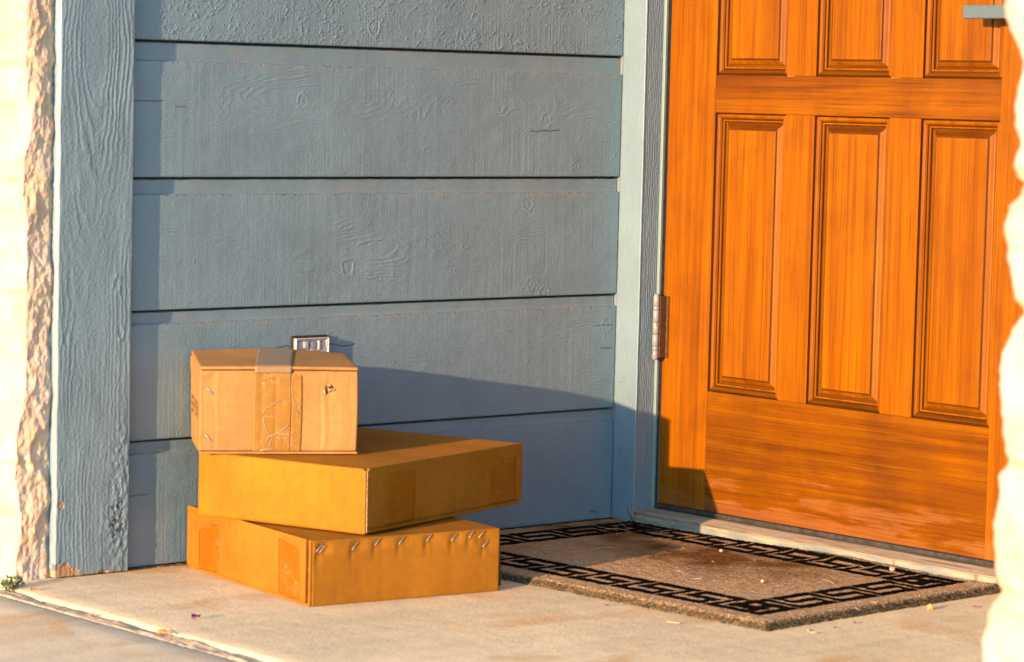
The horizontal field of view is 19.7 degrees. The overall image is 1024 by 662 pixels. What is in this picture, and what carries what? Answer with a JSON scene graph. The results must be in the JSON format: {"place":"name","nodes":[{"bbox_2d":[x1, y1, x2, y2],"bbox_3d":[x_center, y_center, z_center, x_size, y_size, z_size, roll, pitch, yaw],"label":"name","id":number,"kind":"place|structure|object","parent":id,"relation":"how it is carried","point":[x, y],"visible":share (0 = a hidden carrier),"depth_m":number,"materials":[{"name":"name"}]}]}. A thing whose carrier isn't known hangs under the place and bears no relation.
{"place":"outdoors","nodes":[
{"label":"outdoors","id":0,"kind":"place"},
{"bbox_2d":[0,597,233,661],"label":"front walk","id":1,"kind":"structure","parent":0,"point":[29,633],"depth_m":3.76,"materials":[{"name":"concrete"}]},
{"bbox_2d":[0,517,1001,661],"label":"porch floor","id":2,"kind":"structure","parent":0,"point":[509,621],"depth_m":3.92,"materials":[{"name":"concrete"}]},
{"bbox_2d":[0,574,24,591],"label":"weed plant","id":3,"kind":"object","parent":2,"relation":"on","point":[7,583],"visible":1,"depth_m":4.12,"materials":[{"name":"green plant"}]},
{"bbox_2d":[0,0,54,580],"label":"stone corner","id":4,"kind":"object","parent":2,"relation":"on","point":[27,63],"visible":0.96,"depth_m":4.17,"materials":[{"name":"beige stone"}]},
{"bbox_2d":[0,589,258,661],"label":"expansion joint","id":5,"kind":"object","parent":2,"relation":"on","point":[178,641],"visible":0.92,"depth_m":3.86,"materials":[{"name":"beige concrete"}]},
{"bbox_2d":[156,629,172,634],"bbox_3d":[-0.449,0.390,3.815,0.024,0.006,0.013,4,5,28],"label":"leaf","id":6,"kind":"object","parent":5,"relation":"on","point":[162,631],"visible":1,"depth_m":3.82,"materials":[{"name":"orange plant"}]},
{"bbox_2d":[191,613,200,618],"bbox_3d":[-0.419,0.378,3.914,0.011,0.006,0.017,4,5,32],"label":"petal","id":7,"kind":"object","parent":2,"relation":"on","point":[193,616],"visible":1,"depth_m":3.91,"materials":[{"name":"purple plant"}]},
{"bbox_2d":[187,505,500,606],"bbox_3d":[-0.243,0.313,4.263,0.318,0.093,0.372,-2,6,-33],"label":"cardboard box","id":8,"kind":"object","parent":2,"relation":"on","point":[309,567],"visible":0.8,"depth_m":4.12,"materials":[{"name":"cardboard"}]},
{"bbox_2d":[198,428,522,533],"bbox_3d":[-0.217,0.216,4.326,0.294,0.092,0.412,4,5,32],"label":"cardboard box","id":9,"kind":"object","parent":8,"relation":"on","point":[381,480],"visible":0.95,"depth_m":4.19,"materials":[{"name":"cardboard"}]},
{"bbox_2d":[190,348,357,453],"bbox_3d":[-0.347,0.100,4.284,0.230,0.138,0.161,1,5,-10],"label":"cardboard box","id":10,"kind":"object","parent":9,"relation":"on","point":[268,401],"visible":1,"depth_m":4.21,"materials":[{"name":"brown cardboard"}]},
{"bbox_2d":[128,0,623,567],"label":"siding wall","id":11,"kind":"structure","parent":2,"relation":"on","point":[410,208],"depth_m":4.57,"materials":[{"name":"blue paint"}]},
{"bbox_2d":[46,0,134,577],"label":"corner trim board","id":12,"kind":"object","parent":11,"relation":"attached to","point":[91,183],"visible":1,"depth_m":4.21,"materials":[{"name":"blue paint"}]},
{"bbox_2d":[290,335,328,351],"bbox_3d":[-0.308,0.065,4.482,0.065,0.117,0.014,-3,6,-41],"label":"wall outlet","id":13,"kind":"object","parent":11,"relation":"attached to","point":[313,342],"depth_m":4.48,"materials":[{"name":"grey plastic"}]},
{"bbox_2d":[627,507,636,521],"bbox_3d":[0.198,0.302,4.878,0.016,0.030,0.027,1,5,2],"label":"twig cluster","id":14,"kind":"object","parent":2,"relation":"on","point":[631,514],"visible":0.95,"depth_m":4.87,"materials":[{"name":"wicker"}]},
{"bbox_2d":[500,518,1001,631],"bbox_3d":[0.245,0.352,4.398,0.567,0.016,0.846,-3,6,-41],"label":"doormat","id":15,"kind":"object","parent":2,"relation":"on","point":[794,589],"visible":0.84,"depth_m":4.31,"materials":[{"name":"brown fabric"}]},
{"bbox_2d":[633,508,999,586],"bbox_3d":[0.527,0.343,4.556,0.072,0.028,0.919,-3,6,-41],"label":"door threshold","id":16,"kind":"object","parent":2,"relation":"on","point":[729,529],"depth_m":4.59,"materials":[{"name":"paint"}]},
{"bbox_2d":[927,604,933,609],"bbox_3d":[0.584,0.385,4.124,0.010,0.009,0.010,0,5,-19],"label":"pebble","id":17,"kind":"object","parent":2,"relation":"on","point":[930,606],"visible":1,"depth_m":4.12,"materials":[{"name":"yellow stone"}]},
{"bbox_2d":[982,0,1023,661],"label":"stone pier","id":18,"kind":"structure","parent":2,"relation":"on","point":[1003,639],"depth_m":2.79,"materials":[{"name":"beige stone"}]},
{"bbox_3d":[1.449,-0.680,3.503,0.156,2.512,1.535,-3,6,-41],"label":"side siding wall","id":19,"kind":"object","parent":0,"visible":0},
{"bbox_2d":[608,0,671,520],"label":"door frame","id":20,"kind":"object","parent":19,"relation":"attached to","point":[645,60],"visible":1,"depth_m":4.87,"materials":[{"name":"blue paint"}]},
{"bbox_2d":[652,0,1023,566],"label":"front door","id":21,"kind":"structure","parent":20,"relation":"attached to","point":[838,311],"depth_m":4.58,"materials":[{"name":"brown wood"}]}
]}

